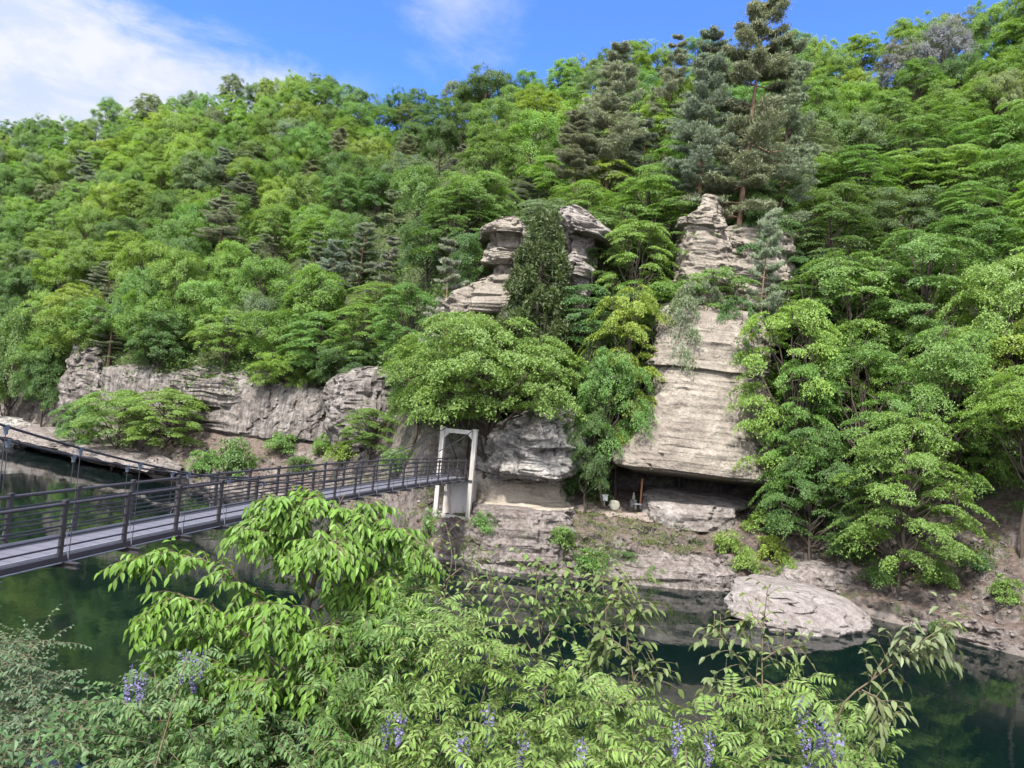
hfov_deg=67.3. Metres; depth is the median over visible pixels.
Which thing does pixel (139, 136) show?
broadleaf tree
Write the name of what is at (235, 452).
shrub
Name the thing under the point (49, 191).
broadleaf tree
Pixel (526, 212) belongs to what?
broadleaf tree
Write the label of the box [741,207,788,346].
pine tree
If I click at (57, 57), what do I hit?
sky
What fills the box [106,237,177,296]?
broadleaf tree
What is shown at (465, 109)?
broadleaf tree
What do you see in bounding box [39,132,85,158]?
broadleaf tree
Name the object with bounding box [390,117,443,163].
broadleaf tree
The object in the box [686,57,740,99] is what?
broadleaf tree
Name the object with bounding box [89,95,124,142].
broadleaf tree
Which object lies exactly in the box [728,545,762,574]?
shrub
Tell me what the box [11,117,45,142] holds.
broadleaf tree
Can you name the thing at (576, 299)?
broadleaf tree
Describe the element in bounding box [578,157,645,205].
broadleaf tree
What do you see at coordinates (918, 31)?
broadleaf tree
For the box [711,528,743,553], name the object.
shrub
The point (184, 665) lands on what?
wisteria vine
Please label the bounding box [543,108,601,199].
pine tree
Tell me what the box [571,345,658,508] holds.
broadleaf tree
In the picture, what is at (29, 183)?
broadleaf tree
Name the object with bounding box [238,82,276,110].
broadleaf tree
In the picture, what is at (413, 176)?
broadleaf tree
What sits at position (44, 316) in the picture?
broadleaf tree
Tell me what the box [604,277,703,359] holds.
broadleaf tree
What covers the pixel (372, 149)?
broadleaf tree
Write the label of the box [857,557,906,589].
shrub
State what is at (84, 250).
broadleaf tree
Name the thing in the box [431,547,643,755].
sapling
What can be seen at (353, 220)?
broadleaf tree
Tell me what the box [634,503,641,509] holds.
offering stand
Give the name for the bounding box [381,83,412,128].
broadleaf tree
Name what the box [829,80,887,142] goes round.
broadleaf tree
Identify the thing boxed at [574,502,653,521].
path
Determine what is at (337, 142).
pine tree
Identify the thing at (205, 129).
broadleaf tree
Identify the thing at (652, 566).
shrub
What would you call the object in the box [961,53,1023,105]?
broadleaf tree
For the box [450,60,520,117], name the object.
broadleaf tree
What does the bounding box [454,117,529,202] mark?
broadleaf tree
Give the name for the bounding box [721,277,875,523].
broadleaf tree
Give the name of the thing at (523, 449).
rock overhang
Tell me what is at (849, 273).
broadleaf tree
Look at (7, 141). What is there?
broadleaf tree
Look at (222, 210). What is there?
pine tree
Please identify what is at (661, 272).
undergrowth
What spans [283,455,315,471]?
shrub
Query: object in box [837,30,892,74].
broadleaf tree
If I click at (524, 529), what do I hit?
rock terrace
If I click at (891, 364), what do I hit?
broadleaf tree
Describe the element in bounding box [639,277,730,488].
broadleaf tree
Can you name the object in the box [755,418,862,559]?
broadleaf tree
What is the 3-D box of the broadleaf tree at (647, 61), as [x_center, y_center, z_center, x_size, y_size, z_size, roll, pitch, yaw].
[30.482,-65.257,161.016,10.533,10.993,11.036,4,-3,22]
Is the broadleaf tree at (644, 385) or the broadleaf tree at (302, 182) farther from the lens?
the broadleaf tree at (302, 182)
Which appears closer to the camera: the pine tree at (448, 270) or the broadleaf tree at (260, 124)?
the pine tree at (448, 270)
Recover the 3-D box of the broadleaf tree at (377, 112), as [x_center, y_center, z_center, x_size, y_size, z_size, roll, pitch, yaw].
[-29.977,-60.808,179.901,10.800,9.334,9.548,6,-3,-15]
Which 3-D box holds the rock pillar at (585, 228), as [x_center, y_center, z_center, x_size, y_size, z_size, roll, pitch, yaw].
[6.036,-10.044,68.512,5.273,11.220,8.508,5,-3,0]
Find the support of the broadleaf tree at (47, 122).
on the hillside
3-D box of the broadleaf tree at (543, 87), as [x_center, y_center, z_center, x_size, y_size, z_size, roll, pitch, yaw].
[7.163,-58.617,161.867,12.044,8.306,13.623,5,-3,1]
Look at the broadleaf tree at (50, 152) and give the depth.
196.93 m
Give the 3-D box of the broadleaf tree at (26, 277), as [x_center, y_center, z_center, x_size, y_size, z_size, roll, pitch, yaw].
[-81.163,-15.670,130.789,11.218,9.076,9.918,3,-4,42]
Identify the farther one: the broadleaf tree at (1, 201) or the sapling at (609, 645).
the broadleaf tree at (1, 201)
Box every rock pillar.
[436,216,533,332]
[557,204,612,329]
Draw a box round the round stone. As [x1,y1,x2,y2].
[608,500,619,509]
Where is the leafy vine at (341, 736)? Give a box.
[286,561,449,767]
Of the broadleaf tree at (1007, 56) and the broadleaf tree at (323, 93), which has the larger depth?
the broadleaf tree at (323, 93)
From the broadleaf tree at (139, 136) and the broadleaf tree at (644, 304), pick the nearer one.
the broadleaf tree at (644, 304)
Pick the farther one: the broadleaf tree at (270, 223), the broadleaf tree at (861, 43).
the broadleaf tree at (861, 43)
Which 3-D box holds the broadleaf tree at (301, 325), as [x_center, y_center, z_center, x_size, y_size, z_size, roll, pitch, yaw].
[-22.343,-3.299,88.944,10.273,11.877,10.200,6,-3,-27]
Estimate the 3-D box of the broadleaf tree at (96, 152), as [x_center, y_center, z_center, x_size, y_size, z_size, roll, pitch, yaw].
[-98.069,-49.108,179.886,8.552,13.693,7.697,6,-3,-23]
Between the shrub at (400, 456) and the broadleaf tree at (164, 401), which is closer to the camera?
the shrub at (400, 456)
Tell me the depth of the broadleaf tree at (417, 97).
189.77 m
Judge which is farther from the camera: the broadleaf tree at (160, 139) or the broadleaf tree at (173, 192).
the broadleaf tree at (160, 139)
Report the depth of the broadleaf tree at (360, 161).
132.05 m
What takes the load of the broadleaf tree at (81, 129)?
on the hillside
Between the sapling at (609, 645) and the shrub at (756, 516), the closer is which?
the sapling at (609, 645)
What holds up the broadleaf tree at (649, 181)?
on the hillside
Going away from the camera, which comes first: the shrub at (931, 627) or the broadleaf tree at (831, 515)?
the shrub at (931, 627)
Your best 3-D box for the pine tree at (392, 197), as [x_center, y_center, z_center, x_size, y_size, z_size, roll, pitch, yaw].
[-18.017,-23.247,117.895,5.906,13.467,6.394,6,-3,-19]
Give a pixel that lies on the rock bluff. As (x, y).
(74, 383)
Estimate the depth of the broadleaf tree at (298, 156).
153.24 m
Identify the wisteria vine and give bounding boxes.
[83,641,321,767]
[342,582,680,767]
[628,663,910,767]
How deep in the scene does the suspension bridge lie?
23.04 m
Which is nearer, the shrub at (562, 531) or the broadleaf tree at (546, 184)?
the shrub at (562, 531)
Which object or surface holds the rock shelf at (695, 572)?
on the hillside
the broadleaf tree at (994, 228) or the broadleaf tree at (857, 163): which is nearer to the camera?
the broadleaf tree at (994, 228)
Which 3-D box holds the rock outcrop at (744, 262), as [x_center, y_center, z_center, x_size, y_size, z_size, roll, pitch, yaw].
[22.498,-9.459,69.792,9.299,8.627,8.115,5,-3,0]
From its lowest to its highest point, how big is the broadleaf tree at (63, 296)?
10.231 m
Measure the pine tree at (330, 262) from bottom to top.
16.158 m
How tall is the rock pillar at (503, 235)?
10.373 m
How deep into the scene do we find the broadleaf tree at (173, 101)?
216.20 m
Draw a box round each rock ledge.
[0,414,31,447]
[0,424,184,475]
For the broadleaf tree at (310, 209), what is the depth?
120.53 m
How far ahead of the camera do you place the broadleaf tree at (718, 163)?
84.38 m
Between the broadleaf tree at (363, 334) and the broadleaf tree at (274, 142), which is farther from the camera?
the broadleaf tree at (274, 142)
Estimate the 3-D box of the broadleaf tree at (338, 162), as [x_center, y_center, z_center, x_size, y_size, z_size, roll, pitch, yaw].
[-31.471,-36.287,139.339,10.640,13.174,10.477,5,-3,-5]
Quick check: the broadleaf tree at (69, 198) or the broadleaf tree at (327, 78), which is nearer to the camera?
the broadleaf tree at (69, 198)
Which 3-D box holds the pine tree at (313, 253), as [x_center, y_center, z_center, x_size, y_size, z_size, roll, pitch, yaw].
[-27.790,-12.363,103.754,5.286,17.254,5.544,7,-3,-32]
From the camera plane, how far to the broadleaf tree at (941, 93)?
100.23 m
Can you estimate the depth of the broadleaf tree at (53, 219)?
149.29 m
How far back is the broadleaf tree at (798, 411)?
53.95 m
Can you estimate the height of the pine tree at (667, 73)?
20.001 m
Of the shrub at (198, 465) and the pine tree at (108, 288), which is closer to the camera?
the shrub at (198, 465)
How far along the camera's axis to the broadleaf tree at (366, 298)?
87.71 m
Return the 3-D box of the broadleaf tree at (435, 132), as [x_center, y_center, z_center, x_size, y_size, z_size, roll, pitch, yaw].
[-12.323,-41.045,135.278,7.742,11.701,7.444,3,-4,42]
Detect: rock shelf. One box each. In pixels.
[591,549,737,591]
[882,616,989,645]
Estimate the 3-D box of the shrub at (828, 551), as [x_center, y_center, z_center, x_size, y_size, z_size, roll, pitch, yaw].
[22.081,11.136,51.286,2.487,2.476,2.742,5,-3,9]
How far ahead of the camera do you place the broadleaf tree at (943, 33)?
118.48 m
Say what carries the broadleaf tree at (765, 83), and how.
on the hillside
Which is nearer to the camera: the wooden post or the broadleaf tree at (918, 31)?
the wooden post
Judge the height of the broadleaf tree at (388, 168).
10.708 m
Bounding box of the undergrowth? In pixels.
[1,50,1023,481]
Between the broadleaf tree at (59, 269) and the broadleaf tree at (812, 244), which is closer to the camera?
the broadleaf tree at (812, 244)
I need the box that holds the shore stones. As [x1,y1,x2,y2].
[97,429,1023,650]
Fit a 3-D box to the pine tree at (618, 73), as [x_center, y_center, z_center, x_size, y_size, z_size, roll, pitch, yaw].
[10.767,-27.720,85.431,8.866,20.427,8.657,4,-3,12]
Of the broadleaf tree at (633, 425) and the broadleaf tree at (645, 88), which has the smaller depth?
the broadleaf tree at (633, 425)
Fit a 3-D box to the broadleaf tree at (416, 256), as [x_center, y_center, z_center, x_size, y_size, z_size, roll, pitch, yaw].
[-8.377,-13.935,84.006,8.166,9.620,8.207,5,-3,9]
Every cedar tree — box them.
[475,202,580,414]
[569,320,611,484]
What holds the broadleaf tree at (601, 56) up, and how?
on the hillside
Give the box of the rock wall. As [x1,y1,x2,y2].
[474,470,574,510]
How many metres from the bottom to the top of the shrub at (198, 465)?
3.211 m
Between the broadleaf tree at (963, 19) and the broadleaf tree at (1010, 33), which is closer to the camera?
the broadleaf tree at (1010, 33)
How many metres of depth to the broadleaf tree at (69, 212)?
146.64 m
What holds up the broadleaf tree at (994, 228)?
on the hillside
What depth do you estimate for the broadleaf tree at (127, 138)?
194.43 m
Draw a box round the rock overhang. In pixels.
[475,405,589,484]
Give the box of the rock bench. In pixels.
[641,485,753,532]
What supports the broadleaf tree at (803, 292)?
on the hillside
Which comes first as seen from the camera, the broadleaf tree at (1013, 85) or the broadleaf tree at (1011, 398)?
the broadleaf tree at (1011, 398)
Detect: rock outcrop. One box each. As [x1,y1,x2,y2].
[668,194,736,308]
[725,224,799,316]
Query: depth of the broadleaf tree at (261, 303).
97.54 m
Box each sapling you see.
[394,518,500,767]
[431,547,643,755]
[558,534,655,721]
[575,573,683,767]
[688,578,825,767]
[825,592,971,763]
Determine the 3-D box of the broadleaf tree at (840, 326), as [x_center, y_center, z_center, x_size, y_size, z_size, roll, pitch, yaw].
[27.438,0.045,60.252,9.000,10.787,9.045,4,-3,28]
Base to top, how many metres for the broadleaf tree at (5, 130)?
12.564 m
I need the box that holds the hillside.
[0,57,1023,656]
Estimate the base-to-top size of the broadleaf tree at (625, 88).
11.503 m
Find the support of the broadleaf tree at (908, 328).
on the hillside
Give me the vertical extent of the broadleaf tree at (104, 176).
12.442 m
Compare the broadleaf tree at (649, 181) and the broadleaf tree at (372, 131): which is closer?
the broadleaf tree at (649, 181)
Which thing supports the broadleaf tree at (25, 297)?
on the hillside
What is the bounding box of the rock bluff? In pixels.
[57,340,106,411]
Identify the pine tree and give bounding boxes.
[59,149,99,204]
[73,260,123,303]
[88,297,130,365]
[191,195,245,263]
[200,147,237,193]
[221,173,261,225]
[239,233,283,287]
[289,231,327,307]
[294,159,322,192]
[313,239,349,307]
[320,127,348,173]
[341,221,379,290]
[363,235,403,292]
[377,189,409,239]
[389,133,419,185]
[420,237,469,351]
[440,144,469,178]
[506,176,546,216]
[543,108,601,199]
[577,40,647,212]
[621,117,660,197]
[645,33,688,165]
[659,24,745,207]
[679,0,812,240]
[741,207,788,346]
[749,36,823,239]
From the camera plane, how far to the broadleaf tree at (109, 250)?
126.63 m
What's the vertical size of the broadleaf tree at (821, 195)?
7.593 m
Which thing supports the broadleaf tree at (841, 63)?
on the hillside
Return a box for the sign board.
[602,494,607,505]
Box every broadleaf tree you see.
[0,119,27,146]
[0,133,18,149]
[0,141,16,170]
[0,148,9,167]
[0,160,31,187]
[0,162,27,205]
[0,193,12,232]
[0,206,11,238]
[0,209,57,260]
[0,233,37,264]
[0,241,32,277]
[0,247,52,277]
[0,264,62,313]
[0,276,47,312]
[0,295,24,327]
[0,298,23,375]
[0,303,41,415]
[1,195,43,237]
[3,321,51,352]
[5,147,33,177]
[6,177,52,212]
[8,125,48,163]
[9,325,77,382]
[10,287,70,335]
[10,344,70,426]
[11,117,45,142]
[13,161,52,207]
[16,152,53,180]
[21,227,76,267]
[24,247,93,292]
[25,113,64,140]
[26,180,75,214]
[26,198,73,249]
[34,304,112,354]
[35,127,64,152]
[36,148,71,181]
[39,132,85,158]
[41,154,75,189]
[41,282,108,335]
[48,399,105,461]
[51,114,84,139]
[51,179,108,226]
[56,204,108,239]
[57,238,118,287]
[57,388,165,469]
[61,139,97,181]
[63,206,107,249]
[63,297,128,346]
[69,123,97,144]
[75,146,107,180]
[80,117,111,144]
[81,166,117,207]
[82,181,127,233]
[85,138,124,164]
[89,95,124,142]
[89,230,147,267]
[94,214,155,257]
[98,119,136,148]
[100,151,132,189]
[103,264,168,348]
[105,131,149,157]
[106,179,161,228]
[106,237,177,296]
[110,386,208,450]
[111,288,195,364]
[112,167,155,203]
[115,141,163,165]
[117,106,156,128]
[122,118,151,143]
[122,147,167,190]
[124,309,193,373]
[127,92,163,122]
[127,127,168,155]
[137,193,182,237]
[140,213,217,268]
[141,161,180,204]
[142,108,176,132]
[144,141,181,189]
[144,232,213,280]
[146,104,212,150]
[146,245,218,311]
[151,131,184,157]
[152,189,190,222]
[156,96,189,117]
[163,130,211,169]
[164,146,209,197]
[165,107,212,137]
[169,150,220,195]
[172,278,247,346]
[173,201,219,249]
[176,89,204,115]
[176,187,238,225]
[181,306,257,370]
[189,106,227,136]
[190,92,224,123]
[195,117,222,149]
[196,185,263,247]
[198,137,236,182]
[203,238,257,302]
[208,123,255,161]
[215,92,250,135]
[216,72,244,108]
[220,107,271,141]
[221,290,278,358]
[224,156,274,206]
[224,253,295,330]
[230,141,269,175]
[233,308,316,360]
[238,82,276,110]
[241,134,290,166]
[243,347,323,389]
[244,189,298,250]
[245,203,298,260]
[246,109,297,152]
[249,146,303,196]
[251,93,285,125]
[254,76,290,107]
[257,170,306,204]
[267,117,311,154]
[274,306,364,385]
[276,69,311,112]
[277,82,320,114]
[278,171,331,246]
[278,262,355,349]
[279,96,323,128]
[279,121,336,170]
[286,213,350,266]
[288,139,322,172]
[289,202,350,242]
[295,111,327,137]
[298,81,341,114]
[305,72,342,104]
[305,339,386,383]
[311,148,361,207]
[316,104,342,136]
[318,171,364,215]
[321,297,396,365]
[322,211,378,277]
[327,114,364,146]
[328,82,362,114]
[332,99,375,139]
[332,152,390,216]
[334,405,398,464]
[339,87,380,129]
[341,278,404,330]
[343,135,398,176]
[355,168,399,227]
[359,125,397,150]
[361,103,404,135]
[364,275,437,380]
[376,293,596,478]
[378,335,447,448]
[379,151,438,201]
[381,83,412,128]
[381,102,425,131]
[389,164,441,223]
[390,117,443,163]
[393,86,433,119]
[397,212,463,292]
[410,186,500,273]
[411,94,464,144]
[419,117,462,174]
[426,169,520,233]
[437,100,485,151]
[438,79,467,115]
[438,310,513,458]
[439,228,493,294]
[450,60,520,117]
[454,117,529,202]
[457,92,496,120]
[465,95,535,153]
[486,83,527,125]
[498,106,568,176]
[504,84,565,143]
[512,195,580,273]
[513,69,545,102]
[515,152,579,203]
[521,77,570,110]
[531,275,638,366]
[541,57,589,101]
[543,84,582,124]
[543,178,617,216]
[546,91,607,167]
[547,205,652,307]
[555,52,604,94]
[561,406,616,513]
[570,65,621,116]
[570,281,676,499]
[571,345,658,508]
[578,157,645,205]
[587,210,679,348]
[588,46,630,74]
[588,102,656,160]
[595,164,696,238]
[597,63,641,98]
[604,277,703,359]
[620,39,656,70]
[625,81,657,118]
[626,196,720,278]
[628,373,652,394]
[629,97,679,162]
[631,38,677,86]
[636,67,666,98]
[638,70,695,138]
[639,133,737,195]
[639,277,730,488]
[655,108,729,175]
[664,265,769,330]
[673,33,710,73]
[673,66,705,100]
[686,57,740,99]
[704,135,773,184]
[711,37,735,67]
[715,295,759,493]
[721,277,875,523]
[723,83,773,119]
[724,176,803,233]
[726,44,768,94]
[727,209,805,267]
[730,106,784,141]
[748,353,849,536]
[754,280,845,359]
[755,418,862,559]
[756,79,804,107]
[758,37,819,89]
[765,246,927,400]
[767,28,813,58]
[769,117,844,180]
[770,152,845,200]
[772,325,957,528]
[784,180,874,240]
[786,73,844,138]
[787,249,860,307]
[789,194,892,293]
[796,35,841,76]
[799,100,868,179]
[801,64,843,105]
[806,315,922,441]
[810,43,872,98]
[810,142,908,223]
[823,395,1000,593]
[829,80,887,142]
[829,110,914,184]
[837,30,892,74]
[838,67,892,104]
[843,215,996,370]
[860,87,922,141]
[861,184,957,241]
[861,309,1022,523]
[865,312,992,393]
[867,148,962,206]
[868,110,963,188]
[868,226,960,300]
[869,36,923,118]
[876,16,922,67]
[891,56,948,109]
[894,9,965,65]
[907,92,993,148]
[911,143,1004,212]
[912,14,979,87]
[912,74,1009,125]
[920,50,992,107]
[920,248,1023,393]
[922,178,1017,246]
[922,204,1023,291]
[933,4,990,58]
[938,114,1023,170]
[945,361,1023,558]
[946,318,1023,436]
[954,36,1018,75]
[960,0,1018,55]
[960,67,1023,128]
[960,140,1023,214]
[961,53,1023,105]
[963,437,1023,512]
[978,252,1023,321]
[985,98,1023,160]
[989,17,1023,62]
[993,38,1023,83]
[996,0,1023,33]
[999,181,1023,237]
[1002,212,1023,292]
[1003,404,1023,436]
[1008,294,1023,371]
[1010,0,1023,44]
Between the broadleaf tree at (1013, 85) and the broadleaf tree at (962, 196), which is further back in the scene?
the broadleaf tree at (1013, 85)
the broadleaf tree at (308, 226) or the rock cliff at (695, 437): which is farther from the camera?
the broadleaf tree at (308, 226)
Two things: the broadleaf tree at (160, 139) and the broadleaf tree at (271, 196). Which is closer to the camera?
the broadleaf tree at (271, 196)
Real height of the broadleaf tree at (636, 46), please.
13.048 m
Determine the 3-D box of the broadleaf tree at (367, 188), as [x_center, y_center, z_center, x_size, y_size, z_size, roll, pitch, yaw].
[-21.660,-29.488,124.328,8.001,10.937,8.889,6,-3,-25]
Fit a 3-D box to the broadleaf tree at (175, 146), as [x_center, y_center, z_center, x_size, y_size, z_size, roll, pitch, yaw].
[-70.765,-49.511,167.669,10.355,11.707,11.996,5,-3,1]
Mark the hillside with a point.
(872, 603)
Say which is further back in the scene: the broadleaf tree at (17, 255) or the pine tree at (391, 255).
the broadleaf tree at (17, 255)
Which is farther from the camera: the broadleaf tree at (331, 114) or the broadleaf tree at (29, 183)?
the broadleaf tree at (331, 114)
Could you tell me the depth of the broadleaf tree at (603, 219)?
68.03 m
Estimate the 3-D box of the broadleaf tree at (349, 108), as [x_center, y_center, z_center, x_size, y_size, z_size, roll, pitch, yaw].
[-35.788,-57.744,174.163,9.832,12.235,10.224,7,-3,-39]
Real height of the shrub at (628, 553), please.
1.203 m
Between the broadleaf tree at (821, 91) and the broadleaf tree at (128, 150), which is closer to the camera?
the broadleaf tree at (821, 91)
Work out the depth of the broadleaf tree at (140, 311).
99.16 m
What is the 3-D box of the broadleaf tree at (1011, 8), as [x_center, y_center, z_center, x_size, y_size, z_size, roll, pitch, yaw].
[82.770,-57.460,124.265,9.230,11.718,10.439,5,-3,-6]
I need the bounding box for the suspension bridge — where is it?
[0,423,483,588]
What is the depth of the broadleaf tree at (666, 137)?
94.73 m
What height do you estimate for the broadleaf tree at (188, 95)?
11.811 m
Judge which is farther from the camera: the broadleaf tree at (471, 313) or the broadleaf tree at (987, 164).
the broadleaf tree at (987, 164)
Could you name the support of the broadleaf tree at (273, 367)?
on the hillside
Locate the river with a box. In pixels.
[0,446,1023,767]
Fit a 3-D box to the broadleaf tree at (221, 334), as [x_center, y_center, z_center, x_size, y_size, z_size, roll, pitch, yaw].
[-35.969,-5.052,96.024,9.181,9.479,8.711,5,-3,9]
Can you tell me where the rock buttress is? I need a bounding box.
[321,366,393,451]
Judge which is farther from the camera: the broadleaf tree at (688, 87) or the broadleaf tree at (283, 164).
the broadleaf tree at (283, 164)
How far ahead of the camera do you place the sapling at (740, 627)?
4.80 m
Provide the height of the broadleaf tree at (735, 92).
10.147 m
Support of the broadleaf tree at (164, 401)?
on the hillside
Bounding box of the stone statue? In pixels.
[630,492,636,507]
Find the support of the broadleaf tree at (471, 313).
on the hillside
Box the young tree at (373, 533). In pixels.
[94,485,448,767]
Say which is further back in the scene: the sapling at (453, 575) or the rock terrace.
the rock terrace
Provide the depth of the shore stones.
49.86 m
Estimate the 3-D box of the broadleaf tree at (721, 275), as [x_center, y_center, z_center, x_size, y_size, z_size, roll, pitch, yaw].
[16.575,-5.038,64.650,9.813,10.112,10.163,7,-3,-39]
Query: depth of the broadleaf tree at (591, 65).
157.22 m
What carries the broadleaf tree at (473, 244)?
on the hillside
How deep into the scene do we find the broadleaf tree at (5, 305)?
122.22 m
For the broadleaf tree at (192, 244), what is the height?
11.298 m
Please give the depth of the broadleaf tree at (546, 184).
89.59 m
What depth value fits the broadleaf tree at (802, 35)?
143.78 m
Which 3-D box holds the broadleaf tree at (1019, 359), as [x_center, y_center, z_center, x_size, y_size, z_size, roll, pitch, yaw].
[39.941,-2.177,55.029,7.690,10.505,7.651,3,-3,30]
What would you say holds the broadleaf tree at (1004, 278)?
on the hillside
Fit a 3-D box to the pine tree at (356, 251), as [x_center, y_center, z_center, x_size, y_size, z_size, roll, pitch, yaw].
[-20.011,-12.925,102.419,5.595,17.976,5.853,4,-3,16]
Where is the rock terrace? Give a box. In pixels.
[461,501,576,574]
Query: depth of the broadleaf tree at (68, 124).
229.92 m
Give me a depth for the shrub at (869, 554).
50.69 m
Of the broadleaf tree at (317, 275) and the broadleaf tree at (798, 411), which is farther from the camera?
the broadleaf tree at (317, 275)
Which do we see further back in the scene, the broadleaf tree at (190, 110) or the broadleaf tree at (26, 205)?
the broadleaf tree at (190, 110)
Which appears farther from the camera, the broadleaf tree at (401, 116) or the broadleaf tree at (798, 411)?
the broadleaf tree at (401, 116)
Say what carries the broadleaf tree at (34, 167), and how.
on the hillside
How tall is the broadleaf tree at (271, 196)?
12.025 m
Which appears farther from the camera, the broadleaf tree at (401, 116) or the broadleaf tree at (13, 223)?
the broadleaf tree at (401, 116)
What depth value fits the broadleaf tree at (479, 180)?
81.08 m
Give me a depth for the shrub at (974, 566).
46.88 m
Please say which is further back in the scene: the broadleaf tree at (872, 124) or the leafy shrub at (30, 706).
the broadleaf tree at (872, 124)
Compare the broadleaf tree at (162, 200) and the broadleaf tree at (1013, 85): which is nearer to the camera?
the broadleaf tree at (1013, 85)
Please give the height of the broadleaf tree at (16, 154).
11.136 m
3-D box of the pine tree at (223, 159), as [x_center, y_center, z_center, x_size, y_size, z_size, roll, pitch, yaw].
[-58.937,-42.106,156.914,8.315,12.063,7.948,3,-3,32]
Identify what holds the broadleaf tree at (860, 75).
on the hillside
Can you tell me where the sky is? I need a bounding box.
[0,0,1016,148]
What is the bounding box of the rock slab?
[776,558,867,591]
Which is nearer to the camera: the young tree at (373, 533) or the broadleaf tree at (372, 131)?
the young tree at (373, 533)
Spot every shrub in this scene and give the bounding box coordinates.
[0,604,94,767]
[183,449,221,473]
[209,436,259,478]
[262,431,297,455]
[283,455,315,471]
[307,432,330,457]
[321,440,358,466]
[379,446,411,475]
[421,506,441,536]
[469,509,496,534]
[546,525,576,550]
[559,467,596,499]
[573,546,612,579]
[578,475,613,503]
[607,547,640,565]
[645,563,664,583]
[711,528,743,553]
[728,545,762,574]
[739,505,780,534]
[754,533,791,563]
[776,556,799,572]
[820,536,865,565]
[842,528,878,563]
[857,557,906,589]
[913,561,964,592]
[926,618,954,638]
[956,549,998,572]
[985,573,1023,605]
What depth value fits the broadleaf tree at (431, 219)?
78.48 m
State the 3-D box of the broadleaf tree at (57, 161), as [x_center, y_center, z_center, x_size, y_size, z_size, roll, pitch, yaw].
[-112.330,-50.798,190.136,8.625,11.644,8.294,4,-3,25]
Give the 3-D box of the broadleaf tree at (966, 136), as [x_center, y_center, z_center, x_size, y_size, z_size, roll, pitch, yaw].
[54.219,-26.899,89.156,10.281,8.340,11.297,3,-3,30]
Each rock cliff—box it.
[101,362,327,441]
[609,303,786,486]
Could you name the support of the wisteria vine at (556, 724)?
on the near bank
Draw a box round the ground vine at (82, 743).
[0,679,346,767]
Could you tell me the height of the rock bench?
2.725 m
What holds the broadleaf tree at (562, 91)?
on the hillside
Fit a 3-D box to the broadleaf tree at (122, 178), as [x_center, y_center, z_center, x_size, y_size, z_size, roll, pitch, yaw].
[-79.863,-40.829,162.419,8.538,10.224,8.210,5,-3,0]
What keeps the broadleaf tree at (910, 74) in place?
on the hillside
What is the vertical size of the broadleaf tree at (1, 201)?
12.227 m
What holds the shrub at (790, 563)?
on the hillside
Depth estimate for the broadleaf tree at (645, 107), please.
109.02 m
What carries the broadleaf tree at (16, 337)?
on the hillside
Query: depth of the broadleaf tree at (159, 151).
166.44 m
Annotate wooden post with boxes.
[639,478,642,507]
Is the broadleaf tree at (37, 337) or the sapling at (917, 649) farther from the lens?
the broadleaf tree at (37, 337)
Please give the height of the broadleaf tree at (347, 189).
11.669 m
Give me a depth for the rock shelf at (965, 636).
42.80 m
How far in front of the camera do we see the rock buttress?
77.04 m
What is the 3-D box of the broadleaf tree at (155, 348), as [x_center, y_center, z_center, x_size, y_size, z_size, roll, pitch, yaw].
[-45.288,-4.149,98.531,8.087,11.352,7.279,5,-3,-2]
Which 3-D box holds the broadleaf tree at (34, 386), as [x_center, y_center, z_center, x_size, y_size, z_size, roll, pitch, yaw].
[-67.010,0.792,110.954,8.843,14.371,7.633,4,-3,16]
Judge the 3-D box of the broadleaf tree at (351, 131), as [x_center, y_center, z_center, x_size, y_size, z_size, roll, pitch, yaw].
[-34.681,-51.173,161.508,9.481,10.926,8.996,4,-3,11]
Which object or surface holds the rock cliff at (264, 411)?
on the hillside
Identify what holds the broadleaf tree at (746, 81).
on the hillside
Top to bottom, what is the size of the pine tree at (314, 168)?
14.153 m
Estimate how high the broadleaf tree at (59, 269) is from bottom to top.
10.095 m
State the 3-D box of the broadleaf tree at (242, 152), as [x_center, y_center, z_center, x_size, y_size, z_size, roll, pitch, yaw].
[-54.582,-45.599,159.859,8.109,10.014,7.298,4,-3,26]
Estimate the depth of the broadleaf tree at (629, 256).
65.62 m
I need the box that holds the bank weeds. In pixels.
[69,420,1023,618]
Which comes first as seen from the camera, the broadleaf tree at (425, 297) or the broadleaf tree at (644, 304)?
the broadleaf tree at (644, 304)
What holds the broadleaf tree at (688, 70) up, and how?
on the hillside
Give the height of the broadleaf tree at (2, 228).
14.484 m
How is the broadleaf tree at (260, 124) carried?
on the hillside
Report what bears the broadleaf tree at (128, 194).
on the hillside
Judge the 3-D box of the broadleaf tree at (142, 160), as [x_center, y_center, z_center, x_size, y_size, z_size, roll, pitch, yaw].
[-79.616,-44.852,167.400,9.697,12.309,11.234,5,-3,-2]
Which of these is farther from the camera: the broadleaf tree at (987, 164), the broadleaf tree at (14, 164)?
the broadleaf tree at (14, 164)
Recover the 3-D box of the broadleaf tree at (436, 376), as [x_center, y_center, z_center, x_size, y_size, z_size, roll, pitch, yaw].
[-2.175,1.653,58.689,18.247,17.176,16.619,4,-3,17]
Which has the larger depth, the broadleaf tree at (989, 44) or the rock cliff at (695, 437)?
the broadleaf tree at (989, 44)
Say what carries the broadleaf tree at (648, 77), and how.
on the hillside
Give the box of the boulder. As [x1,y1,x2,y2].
[724,574,873,636]
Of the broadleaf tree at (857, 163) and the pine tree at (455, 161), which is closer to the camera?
the broadleaf tree at (857, 163)
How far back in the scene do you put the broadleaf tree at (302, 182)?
127.51 m
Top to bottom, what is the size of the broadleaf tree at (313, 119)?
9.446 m
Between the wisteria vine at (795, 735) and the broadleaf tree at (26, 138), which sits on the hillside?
the broadleaf tree at (26, 138)
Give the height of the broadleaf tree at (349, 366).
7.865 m

